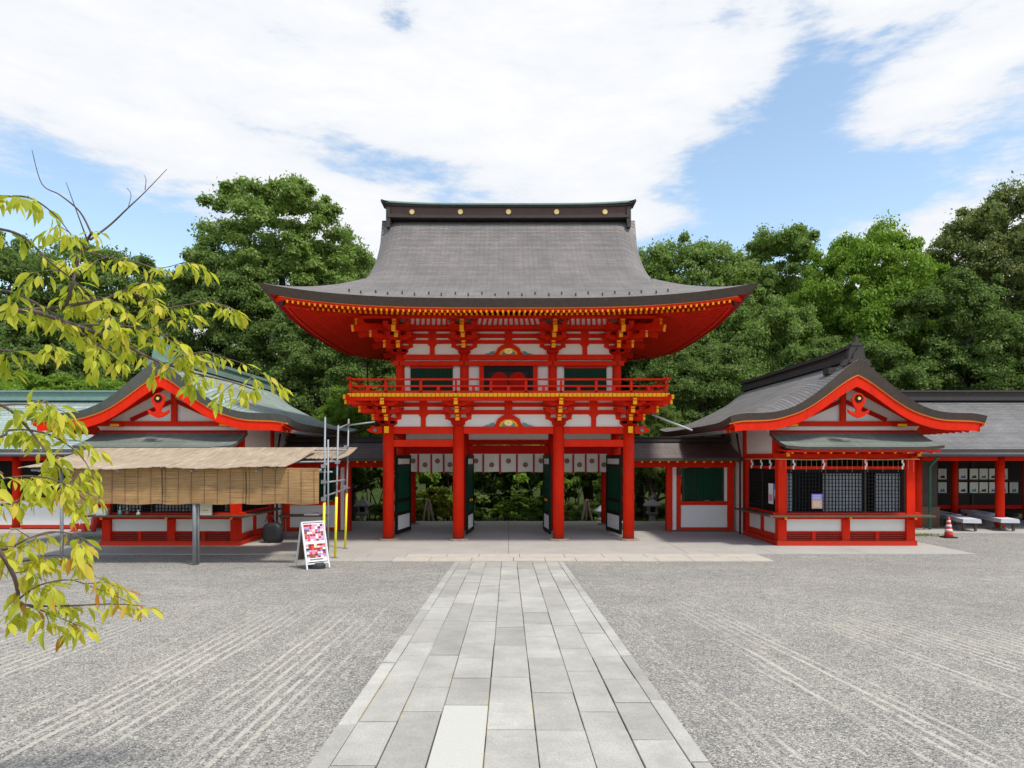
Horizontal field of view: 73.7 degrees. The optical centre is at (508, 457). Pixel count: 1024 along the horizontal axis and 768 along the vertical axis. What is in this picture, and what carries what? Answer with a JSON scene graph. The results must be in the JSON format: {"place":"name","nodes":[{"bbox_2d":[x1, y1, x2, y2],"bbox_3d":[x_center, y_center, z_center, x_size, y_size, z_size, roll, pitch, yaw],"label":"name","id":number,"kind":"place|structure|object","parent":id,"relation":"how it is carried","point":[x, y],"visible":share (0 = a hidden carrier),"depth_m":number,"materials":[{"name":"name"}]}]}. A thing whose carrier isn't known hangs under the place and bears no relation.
{"place":"outdoors","nodes":[
{"label":"outdoors","id":0,"kind":"place"},
{"bbox_2d":[96,508,109,514],"bbox_3d":[-11.485,1.515,19.328,0.270,0.200,0.225,0,0,0],"label":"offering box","id":1,"kind":"object","parent":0,"point":[99,511],"visible":0.64,"depth_m":19.22,"materials":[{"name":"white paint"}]},
{"bbox_2d":[307,561,712,767],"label":"path","id":2,"kind":"structure","parent":0,"point":[581,691],"depth_m":6.00,"materials":[{"name":"stone"}]},
{"bbox_2d":[0,533,1023,767],"bbox_3d":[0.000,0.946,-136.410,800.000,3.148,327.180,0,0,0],"label":"ground","id":3,"kind":"structure","parent":0,"point":[780,661],"depth_m":7.38,"materials":[{"name":"grey gravel"}]},
{"bbox_2d":[0,151,293,651],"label":"cherry tree","id":4,"kind":"object","parent":3,"relation":"on","point":[35,488],"visible":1,"depth_m":3.06,"materials":[{"name":"green plant"}]},
{"bbox_2d":[18,447,356,564],"bbox_3d":[-7.725,1.092,17.395,6.950,2.784,3.610,0,0,0],"label":"reed awning","id":5,"kind":"object","parent":3,"relation":"on","point":[195,477],"visible":0.84,"depth_m":15.84,"materials":[{"name":"brown wicker"}]},
{"bbox_2d":[295,520,329,569],"bbox_3d":[-4.402,1.943,15.379,0.550,1.039,0.703,0,0,-40],"label":"frame sign","id":6,"kind":"object","parent":3,"relation":"on","point":[313,547],"visible":1,"depth_m":15.30,"materials":[{"name":"white paint"}]},
{"bbox_2d":[939,517,957,537],"bbox_3d":[13.920,2.195,21.600,0.400,0.649,0.400,0,0,0],"label":"traffic cone","id":7,"kind":"object","parent":3,"relation":"on","point":[948,532],"visible":1,"depth_m":21.53,"materials":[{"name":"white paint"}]},
{"bbox_2d":[0,517,1023,561],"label":"pavement","id":8,"kind":"structure","parent":0,"point":[510,537],"depth_m":19.97,"materials":[{"name":"grey stone"}]},
{"bbox_2d":[0,390,117,529],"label":"long corridor","id":9,"kind":"object","parent":8,"relation":"on","point":[12,459],"visible":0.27,"depth_m":24.32,"materials":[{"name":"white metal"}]},
{"bbox_2d":[69,522,78,531],"bbox_3d":[-14.750,2.306,23.200,0.290,0.383,0.290,0,0,0],"label":"fire bucket","id":10,"kind":"object","parent":8,"relation":"on","point":[74,529],"visible":0.59,"depth_m":23.13,"materials":[{"name":"metal"}]},
{"bbox_2d":[80,523,87,531],"bbox_3d":[-14.420,2.306,23.250,0.290,0.383,0.290,0,0,0],"label":"fire bucket","id":11,"kind":"object","parent":8,"relation":"on","point":[83,527],"visible":0.56,"depth_m":23.15,"materials":[{"name":"metal"}]},
{"bbox_2d":[89,517,95,531],"bbox_3d":[-14.106,2.245,23.195,0.212,0.510,0.171,0,0,0],"label":"fire extinguisher","id":12,"kind":"object","parent":8,"relation":"on","point":[93,524],"visible":0.88,"depth_m":23.14,"materials":[{"name":"red metal"}]},
{"bbox_2d":[30,336,357,545],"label":"shrine office","id":13,"kind":"structure","parent":8,"relation":"on","point":[134,412],"depth_m":19.57,"materials":[{"name":"paint"}]},
{"bbox_2d":[112,479,229,512],"bbox_3d":[-9.648,0.942,19.575,3.425,1.245,0.054,0,0,0],"label":"lattice window","id":14,"kind":"structure","parent":13,"relation":"in","point":[113,508],"depth_m":19.56,"materials":[{"name":"black paint"}]},
{"bbox_2d":[200,504,211,514],"bbox_3d":[-8.570,1.448,19.353,0.300,0.335,0.134,0,0,0],"label":"notice stand","id":15,"kind":"object","parent":13,"relation":"on","point":[205,509],"visible":0.86,"depth_m":19.29,"materials":[{"name":"paper"}]},
{"bbox_2d":[242,479,267,511],"bbox_3d":[-7.790,0.942,20.900,0.054,1.245,2.360,0,0,0],"label":"lattice window","id":16,"kind":"structure","parent":13,"relation":"in","point":[245,507],"depth_m":20.48,"materials":[{"name":"black paint"}]},
{"bbox_2d":[262,515,283,542],"bbox_3d":[-6.946,2.095,20.212,0.612,0.811,0.397,0,0,0],"label":"bag","id":17,"kind":"object","parent":8,"relation":"on","point":[272,532],"visible":1,"depth_m":20.03,"materials":[{"name":"plastic"}]},
{"bbox_2d":[276,514,329,538],"bbox_3d":[-6.275,2.120,20.900,1.450,0.760,0.600,0,0,0],"label":"folding table","id":18,"kind":"object","parent":8,"relation":"on","point":[293,515],"visible":0.64,"depth_m":20.67,"materials":[{"name":"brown wood"}]},
{"bbox_2d":[304,513,321,514],"bbox_3d":[-5.950,1.712,20.875,0.500,0.053,0.350,0,0,0],"label":"paper stack","id":19,"kind":"object","parent":18,"relation":"on","point":[313,514],"visible":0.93,"depth_m":20.75,"materials":[{"name":"white paper"}]},
{"bbox_2d":[283,437,395,530],"bbox_3d":[-5.825,0.872,23.900,3.750,3.216,3.000,0,0,0],"label":"corridor","id":20,"kind":"object","parent":8,"relation":"on","point":[368,452],"visible":0.47,"depth_m":23.27,"materials":[{"name":"shingle"},{"name":"plaster"},{"name":"red lacquered wood"}]},
{"bbox_2d":[293,467,334,500],"bbox_3d":[-6.625,0.895,23.280,1.410,1.150,0.080,0,0,0],"label":"lattice window","id":21,"kind":"structure","parent":20,"relation":"in","point":[321,475],"depth_m":23.25,"materials":[{"name":"green paint"}]},
{"bbox_2d":[257,199,759,540],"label":"shrine gate","id":22,"kind":"structure","parent":8,"relation":"on","point":[508,328],"depth_m":20.78,"materials":[{"name":"wood"}]},
{"bbox_2d":[395,455,410,533],"bbox_3d":[-3.445,1.160,22.380,0.070,2.520,1.537,0,0,9],"label":"door","id":23,"kind":"structure","parent":22,"relation":"in","point":[402,462],"depth_m":22.25,"materials":[{"name":"green paint"}]},
{"bbox_2d":[410,454,452,473],"bbox_3d":[-2.545,0.200,23.105,1.570,0.680,0.047,0,0,0],"label":"curtain","id":24,"kind":"object","parent":22,"relation":"hanging from","point":[431,463],"visible":0.98,"depth_m":23.11,"materials":[{"name":"fabric"}]},
{"bbox_2d":[410,366,452,390],"bbox_3d":[-2.370,-2.424,21.080,1.340,0.808,0.060,0,0,0],"label":"lattice window","id":25,"kind":"structure","parent":22,"relation":"in","point":[415,371],"depth_m":21.06,"materials":[{"name":"green paint"}]},
{"bbox_2d":[466,455,473,533],"bbox_3d":[-1.265,1.160,22.445,0.110,2.520,1.396,0,0,5],"label":"door","id":26,"kind":"structure","parent":22,"relation":"in","point":[469,458],"depth_m":22.27,"materials":[{"name":"green paint"}]},
{"bbox_2d":[473,454,543,473],"bbox_3d":[0.000,0.200,23.104,2.400,0.680,0.047,0,0,0],"label":"curtain","id":27,"kind":"object","parent":22,"relation":"hanging from","point":[500,463],"visible":1,"depth_m":23.11,"materials":[{"name":"fabric"}]},
{"bbox_2d":[543,455,550,533],"bbox_3d":[1.265,1.160,22.445,0.110,2.520,1.396,0,0,-5],"label":"door","id":28,"kind":"structure","parent":22,"relation":"in","point":[546,458],"depth_m":22.27,"materials":[{"name":"green paint"}]},
{"bbox_2d":[564,454,606,473],"bbox_3d":[2.545,0.200,23.105,1.570,0.680,0.047,0,0,0],"label":"curtain","id":29,"kind":"object","parent":22,"relation":"hanging from","point":[585,463],"visible":0.98,"depth_m":23.11,"materials":[{"name":"fabric"}]},
{"bbox_2d":[564,366,606,390],"bbox_3d":[2.370,-2.424,21.080,1.340,0.808,0.060,0,0,0],"label":"lattice window","id":30,"kind":"structure","parent":22,"relation":"in","point":[569,371],"depth_m":21.06,"materials":[{"name":"green paint"}]},
{"bbox_2d":[606,455,621,533],"bbox_3d":[3.445,1.160,22.380,0.070,2.520,1.537,0,0,-9],"label":"door","id":31,"kind":"structure","parent":22,"relation":"in","point":[613,463],"depth_m":22.25,"materials":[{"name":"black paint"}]},
{"bbox_2d":[56,533,962,540],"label":"weeds","id":32,"kind":"object","parent":8,"relation":"on","point":[92,537],"visible":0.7,"depth_m":21.81,"materials":[{"name":"green plant"}]},
{"bbox_2d":[315,554,773,561],"bbox_3d":[0.875,2.538,17.180,11.136,0.084,1.220,0,0,0],"label":"kerb strip","id":33,"kind":"object","parent":8,"relation":"on","point":[556,557],"visible":0.85,"depth_m":17.13,"materials":[{"name":"concrete"}]},
{"bbox_2d":[295,417,374,560],"bbox_3d":[-4.561,0.708,17.613,1.454,3.577,3.129,0,0,33],"label":"scaffold","id":34,"kind":"object","parent":33,"relation":"on","point":[324,482],"visible":0.88,"depth_m":17.02,"materials":[{"name":"metal"}]},
{"bbox_2d":[621,437,742,530],"bbox_3d":[5.825,0.872,23.900,3.750,3.216,3.000,0,0,0],"label":"corridor","id":35,"kind":"object","parent":8,"relation":"on","point":[712,483],"visible":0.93,"depth_m":23.25,"materials":[{"name":"shingle"},{"name":"plaster"},{"name":"red lacquered wood"}]},
{"bbox_2d":[682,467,723,500],"bbox_3d":[6.625,0.895,23.280,1.410,1.150,0.080,0,0,0],"label":"lattice window","id":36,"kind":"structure","parent":35,"relation":"in","point":[697,483],"depth_m":23.25,"materials":[{"name":"green paint"}]},
{"bbox_2d":[659,335,986,545],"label":"shrine office","id":37,"kind":"structure","parent":8,"relation":"on","point":[845,403],"depth_m":19.57,"materials":[{"name":"vermilion painted wood"},{"name":"white plaster"},{"name":"grey shingle"}]},
{"bbox_2d":[749,468,774,511],"bbox_3d":[7.790,0.942,20.900,0.054,1.245,2.360,0,0,0],"label":"lattice window","id":38,"kind":"structure","parent":37,"relation":"in","point":[754,473],"depth_m":21.08,"materials":[{"name":"black paint"}]},
{"bbox_2d":[768,483,772,503],"bbox_3d":[7.747,1.050,20.175,0.015,0.600,0.350,0,0,0],"label":"poster","id":39,"kind":"object","parent":37,"relation":"attached to","point":[770,493],"visible":1,"depth_m":20.19,"materials":[{"name":"paper"}]},
{"bbox_2d":[811,494,821,508],"bbox_3d":[8.825,1.240,19.535,0.310,0.420,0.019,0,0,0],"label":"poster","id":40,"kind":"object","parent":37,"relation":"attached to","point":[816,501],"visible":1,"depth_m":19.53,"materials":[{"name":"paper"}]},
{"bbox_2d":[751,459,919,471],"bbox_3d":[9.660,0.209,20.805,4.080,0.382,2.790,0,0,0],"label":"straw rope","id":41,"kind":"object","parent":37,"relation":"attached to","point":[761,462],"visible":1,"depth_m":19.42,"materials":[{"name":"plant"}]},
{"bbox_2d":[787,469,904,512],"bbox_3d":[9.647,0.942,19.575,3.425,1.245,0.054,0,0,0],"label":"lattice window","id":42,"kind":"structure","parent":37,"relation":"in","point":[789,470],"depth_m":19.56,"materials":[{"name":"black paint"}]},
{"bbox_2d":[940,510,960,524],"bbox_3d":[16.666,2.290,26.267,0.570,0.420,2.200,0,0,14],"label":"bench","id":43,"kind":"object","parent":8,"relation":"on","point":[942,512],"visible":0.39,"depth_m":25.60,"materials":[{"name":"white fabric"}]},
{"bbox_2d":[940,513,981,530],"bbox_3d":[16.035,2.290,24.411,0.570,0.420,2.600,0,0,14],"label":"bench","id":44,"kind":"object","parent":8,"relation":"on","point":[963,520],"visible":0.88,"depth_m":23.51,"materials":[{"name":"white fabric"}]},
{"bbox_2d":[899,390,1023,529],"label":"long corridor","id":45,"kind":"object","parent":8,"relation":"on","point":[998,438],"visible":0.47,"depth_m":24.57,"materials":[{"name":"grey tile"}]},
{"bbox_2d":[960,509,994,524],"bbox_3d":[18.266,2.290,26.467,0.570,0.420,2.200,0,0,14],"label":"bench","id":46,"kind":"object","parent":8,"relation":"on","point":[965,512],"visible":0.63,"depth_m":26.58,"materials":[{"name":"grey wood"}]},
{"bbox_2d":[937,461,1021,512],"bbox_3d":[19.200,1.250,28.261,4.800,2.500,0.198,0,0,0],"label":"picture rack","id":47,"kind":"object","parent":8,"relation":"on","point":[976,482],"visible":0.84,"depth_m":28.32,"materials":[{"name":"brown wood"}]},
{"bbox_2d":[967,513,1019,530],"bbox_3d":[17.389,2.290,24.558,0.570,0.420,2.800,0,0,14],"label":"bench","id":48,"kind":"object","parent":8,"relation":"on","point":[991,517],"visible":0.92,"depth_m":23.88,"materials":[{"name":"white fabric"}]},
{"bbox_2d":[0,0,1023,376],"label":"sky","id":49,"kind":"structure","parent":0,"point":[722,119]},
{"bbox_2d":[329,480,1021,520],"bbox_3d":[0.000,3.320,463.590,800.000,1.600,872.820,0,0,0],"label":"terrain","id":50,"kind":"structure","parent":0,"point":[376,493],"depth_m":66.21,"materials":[{"name":"green plant"}]},
{"bbox_2d":[0,231,59,337],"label":"broadleaf tree","id":51,"kind":"object","parent":50,"relation":"on","point":[8,255],"visible":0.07,"depth_m":40.23,"materials":[{"name":"green plant"}]},
{"bbox_2d":[0,369,80,389],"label":"bush","id":52,"kind":"object","parent":50,"relation":"on","point":[50,382],"visible":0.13,"depth_m":29.79,"materials":[{"name":"green plant"}]},
{"bbox_2d":[0,305,131,389],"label":"broadleaf tree","id":53,"kind":"object","parent":50,"relation":"on","point":[32,338],"visible":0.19,"depth_m":32.56,"materials":[{"name":"green plant"}]},
{"bbox_2d":[54,375,128,389],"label":"bush","id":54,"kind":"object","parent":50,"relation":"on","point":[107,384],"visible":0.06,"depth_m":29.27,"materials":[{"name":"green plant"}]},
{"bbox_2d":[0,237,196,379],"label":"broadleaf tree","id":55,"kind":"object","parent":50,"relation":"on","point":[114,282],"visible":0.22,"depth_m":37.08,"materials":[{"name":"green plant"}]},
{"bbox_2d":[87,323,227,382],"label":"broadleaf tree","id":56,"kind":"object","parent":50,"relation":"on","point":[200,346],"visible":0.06,"depth_m":32.39,"materials":[{"name":"green plant"}]},
{"bbox_2d":[141,246,303,397],"bbox_3d":[-14.491,-3.216,34.679,8.365,15.112,8.114,0,0,0],"label":"broadleaf tree","id":57,"kind":"object","parent":50,"relation":"on","point":[217,333],"visible":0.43,"depth_m":32.70,"materials":[{"name":"green plant"}]},
{"bbox_2d":[177,170,376,396],"bbox_3d":[-12.614,-5.599,38.109,11.368,19.861,11.460,0,0,0],"label":"broadleaf tree","id":58,"kind":"object","parent":50,"relation":"on","point":[297,259],"visible":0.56,"depth_m":35.26,"materials":[{"name":"green plant"}]},
{"bbox_2d":[245,313,395,500],"bbox_3d":[-8.788,-1.631,33.054,8.106,11.932,8.056,0,0,0],"label":"broadleaf tree","id":59,"kind":"object","parent":50,"relation":"on","point":[319,368],"visible":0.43,"depth_m":31.31,"materials":[{"name":"green plant"}]},
{"bbox_2d":[296,395,380,496],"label":"broadleaf tree","id":60,"kind":"object","parent":50,"relation":"on","point":[309,397],"visible":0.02,"depth_m":53.41,"materials":[{"name":"green plant"}]},
{"bbox_2d":[289,225,395,389],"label":"broadleaf tree","id":61,"kind":"object","parent":50,"relation":"on","point":[363,269],"visible":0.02,"depth_m":40.16,"materials":[{"name":"green plant"}]},
{"bbox_2d":[312,382,382,520],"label":"maple tree","id":62,"kind":"object","parent":50,"relation":"on","point":[338,409],"visible":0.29,"depth_m":28.91,"materials":[{"name":"green plant"}]},
{"bbox_2d":[325,396,394,497],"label":"broadleaf tree","id":63,"kind":"object","parent":50,"relation":"on","point":[362,491],"depth_m":48.39,"materials":[{"name":"green plant"}]},
{"bbox_2d":[353,495,371,520],"bbox_3d":[-6.100,2.450,28.600,0.660,1.800,0.660,0,0,0],"label":"stone lantern","id":64,"kind":"object","parent":50,"relation":"on","point":[362,505],"visible":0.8,"depth_m":28.44,"materials":[{"name":"grey stone"}]},
{"bbox_2d":[326,434,416,520],"bbox_3d":[-6.819,1.381,33.264,4.760,5.603,5.201,0,0,0],"label":"shrub","id":65,"kind":"object","parent":50,"relation":"on","point":[359,476],"visible":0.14,"depth_m":31.30,"materials":[{"name":"green plant"}]},
{"bbox_2d":[366,498,426,520],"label":"shrub","id":66,"kind":"object","parent":50,"relation":"on","point":[379,508],"visible":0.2,"depth_m":30.27,"materials":[{"name":"green plant"}]},
{"bbox_2d":[368,361,436,517],"bbox_3d":[-4.683,-2.427,39.953,9.195,13.549,9.101,0,0,0],"label":"broadleaf tree","id":67,"kind":"object","parent":50,"relation":"on","point":[376,372],"visible":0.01,"depth_m":39.67,"materials":[{"name":"green plant"}]},
{"bbox_2d":[367,467,452,520],"bbox_3d":[-4.506,1.274,33.167,4.830,5.814,4.804,0,0,0],"label":"shrub","id":68,"kind":"object","parent":50,"relation":"on","point":[426,475],"visible":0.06,"depth_m":31.71,"materials":[{"name":"green plant"}]},
{"bbox_2d":[422,499,434,520],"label":"prop poles","id":69,"kind":"object","parent":50,"relation":"on","point":[428,505],"visible":0.65,"depth_m":28.40,"materials":[{"name":"brown wood"}]},
{"bbox_2d":[416,485,452,520],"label":"shrub","id":70,"kind":"object","parent":50,"relation":"on","point":[441,501],"visible":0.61,"depth_m":29.90,"materials":[{"name":"green plant"}]},
{"bbox_2d":[416,472,490,520],"bbox_3d":[-2.919,1.257,33.954,4.578,5.845,4.685,0,0,0],"label":"shrub","id":71,"kind":"object","parent":50,"relation":"on","point":[477,476],"visible":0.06,"depth_m":32.88,"materials":[{"name":"green plant"}]},
{"bbox_2d":[430,494,498,520],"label":"shrub","id":72,"kind":"object","parent":50,"relation":"on","point":[479,516],"visible":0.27,"depth_m":31.52,"materials":[{"name":"green plant"}]},
{"bbox_2d":[434,472,512,520],"bbox_3d":[-2.846,0.504,36.435,7.386,7.363,6.955,0,0,0],"label":"shrub","id":73,"kind":"object","parent":50,"relation":"on","point":[443,481],"visible":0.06,"depth_m":33.77,"materials":[{"name":"green plant"}]},
{"bbox_2d":[418,477,538,492],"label":"broadleaf tree","id":74,"kind":"object","parent":50,"relation":"on","point":[531,488],"depth_m":54.74,"materials":[{"name":"green plant"}]},
{"bbox_2d":[474,472,495,515],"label":"shrub","id":75,"kind":"object","parent":50,"relation":"on","point":[482,492],"depth_m":33.47,"materials":[{"name":"green plant"}]},
{"bbox_2d":[474,484,536,520],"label":"shrub","id":76,"kind":"object","parent":50,"relation":"on","point":[494,499],"visible":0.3,"depth_m":35.84,"materials":[{"name":"green plant"}]},
{"bbox_2d":[490,472,537,520],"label":"shrub","id":77,"kind":"object","parent":50,"relation":"on","point":[531,478],"visible":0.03,"depth_m":38.20,"materials":[{"name":"green plant"}]},
{"bbox_2d":[490,495,565,520],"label":"shrub","id":78,"kind":"object","parent":50,"relation":"on","point":[524,510],"visible":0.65,"depth_m":30.61,"materials":[{"name":"green plant"}]},
{"bbox_2d":[491,472,590,519],"bbox_3d":[1.633,1.474,32.660,4.944,5.415,4.708,0,0,0],"label":"shrub","id":79,"kind":"object","parent":50,"relation":"on","point":[520,477],"visible":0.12,"depth_m":32.06,"materials":[{"name":"green plant"}]},
{"bbox_2d":[481,477,600,505],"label":"broadleaf tree","id":80,"kind":"object","parent":50,"relation":"on","point":[572,493],"visible":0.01,"depth_m":51.15,"materials":[{"name":"green plant"}]},
{"bbox_2d":[510,472,584,509],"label":"shrub","id":81,"kind":"object","parent":50,"relation":"on","point":[569,494],"depth_m":37.48,"materials":[{"name":"green plant"}]},
{"bbox_2d":[533,501,589,520],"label":"shrub","id":82,"kind":"object","parent":50,"relation":"on","point":[570,516],"visible":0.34,"depth_m":30.71,"materials":[{"name":"green plant"}]},
{"bbox_2d":[534,472,600,520],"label":"shrub","id":83,"kind":"object","parent":50,"relation":"on","point":[595,485],"visible":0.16,"depth_m":32.26,"materials":[{"name":"green plant"}]},
{"bbox_2d":[581,499,592,520],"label":"prop poles","id":84,"kind":"object","parent":50,"relation":"on","point":[586,502],"visible":0.65,"depth_m":28.39,"materials":[{"name":"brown wood"}]},
{"bbox_2d":[594,505,600,520],"bbox_3d":[4.050,2.750,29.400,0.660,1.800,0.660,0,0,0],"label":"stone lantern","id":85,"kind":"object","parent":50,"relation":"on","point":[598,509],"visible":0.22,"depth_m":29.23,"materials":[{"name":"grey stone"}]},
{"bbox_2d":[572,494,645,520],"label":"shrub","id":86,"kind":"object","parent":50,"relation":"on","point":[596,503],"visible":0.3,"depth_m":30.73,"materials":[{"name":"green plant"}]},
{"bbox_2d":[582,359,649,517],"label":"broadleaf tree","id":87,"kind":"object","parent":50,"relation":"on","point":[637,365],"visible":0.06,"depth_m":38.86,"materials":[{"name":"green plant"}]},
{"bbox_2d":[575,434,660,495],"bbox_3d":[4.726,1.341,34.420,5.030,5.681,4.406,0,0,-34],"label":"shrub","id":88,"kind":"object","parent":50,"relation":"on","point":[580,474],"visible":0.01,"depth_m":32.68,"materials":[{"name":"green plant"}]},
{"bbox_2d":[565,416,692,516],"bbox_3d":[6.389,0.504,36.776,7.142,7.363,7.212,0,0,0],"label":"shrub","id":89,"kind":"object","parent":50,"relation":"on","point":[634,492],"depth_m":36.48,"materials":[{"name":"green plant"}]},
{"bbox_2d":[578,387,681,505],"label":"broadleaf tree","id":90,"kind":"object","parent":50,"relation":"on","point":[663,491],"depth_m":47.27,"materials":[{"name":"green plant"}]},
{"bbox_2d":[622,246,649,517],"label":"broadleaf tree","id":91,"kind":"object","parent":50,"relation":"on","point":[638,499],"depth_m":45.65,"materials":[{"name":"green plant"}]},
{"bbox_2d":[643,495,661,520],"bbox_3d":[6.020,2.450,28.600,0.660,1.800,0.660,0,0,0],"label":"stone lantern","id":92,"kind":"object","parent":50,"relation":"on","point":[652,505],"visible":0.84,"depth_m":28.44,"materials":[{"name":"grey stone"}]},
{"bbox_2d":[622,436,686,520],"bbox_3d":[6.373,1.508,33.071,4.517,5.347,4.500,0,0,0],"label":"shrub","id":93,"kind":"object","parent":50,"relation":"on","point":[658,482],"visible":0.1,"depth_m":31.68,"materials":[{"name":"green plant"}]},
{"bbox_2d":[634,390,681,520],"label":"maple tree","id":94,"kind":"object","parent":50,"relation":"on","point":[667,412],"visible":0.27,"depth_m":29.50,"materials":[{"name":"green plant"}]},
{"bbox_2d":[621,229,772,500],"bbox_3d":[10.704,-4.514,40.456,10.650,17.732,10.449,0,0,0],"label":"broadleaf tree","id":95,"kind":"object","parent":50,"relation":"on","point":[730,269],"visible":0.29,"depth_m":37.65,"materials":[{"name":"green plant"}]},
{"bbox_2d":[632,337,769,500],"bbox_3d":[9.294,-0.897,33.124,7.328,10.457,7.911,0,0,-26],"label":"broadleaf tree","id":96,"kind":"object","parent":50,"relation":"on","point":[698,387],"visible":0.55,"depth_m":31.16,"materials":[{"name":"green plant"}]},
{"bbox_2d":[705,292,838,416],"bbox_3d":[14.000,-2.105,36.086,8.395,12.912,7.689,0,0,0],"label":"broadleaf tree","id":97,"kind":"object","parent":50,"relation":"on","point":[787,323],"visible":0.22,"depth_m":34.47,"materials":[{"name":"green plant"}]},
{"bbox_2d":[737,219,860,357],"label":"broadleaf tree","id":98,"kind":"object","parent":50,"relation":"on","point":[796,243],"visible":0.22,"depth_m":43.98,"materials":[{"name":"green plant"}]},
{"bbox_2d":[773,334,945,389],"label":"broadleaf tree","id":99,"kind":"object","parent":50,"relation":"on","point":[914,376],"visible":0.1,"depth_m":31.25,"materials":[{"name":"green plant"}]},
{"bbox_2d":[778,209,968,384],"bbox_3d":[20.195,-4.514,38.183,10.210,17.674,9.713,0,0,0],"label":"broadleaf tree","id":100,"kind":"object","parent":50,"relation":"on","point":[864,311],"visible":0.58,"depth_m":35.66,"materials":[{"name":"green plant"}]},
{"bbox_2d":[840,244,977,359],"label":"broadleaf tree","id":101,"kind":"object","parent":50,"relation":"on","point":[928,249],"depth_m":43.14,"materials":[{"name":"green plant"}]},
{"bbox_2d":[866,266,1023,515],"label":"broadleaf tree","id":102,"kind":"object","parent":50,"relation":"on","point":[972,354],"visible":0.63,"depth_m":32.84,"materials":[{"name":"green plant"}]},
{"bbox_2d":[911,170,1023,516],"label":"broadleaf tree","id":103,"kind":"object","parent":50,"relation":"on","point":[984,242],"visible":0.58,"depth_m":36.28,"materials":[{"name":"green plant"}]},
{"bbox_2d":[968,303,1023,386],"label":"broadleaf tree","id":104,"kind":"object","parent":50,"relation":"on","point":[1017,347],"visible":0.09,"depth_m":33.66,"materials":[{"name":"green plant"}]}
]}

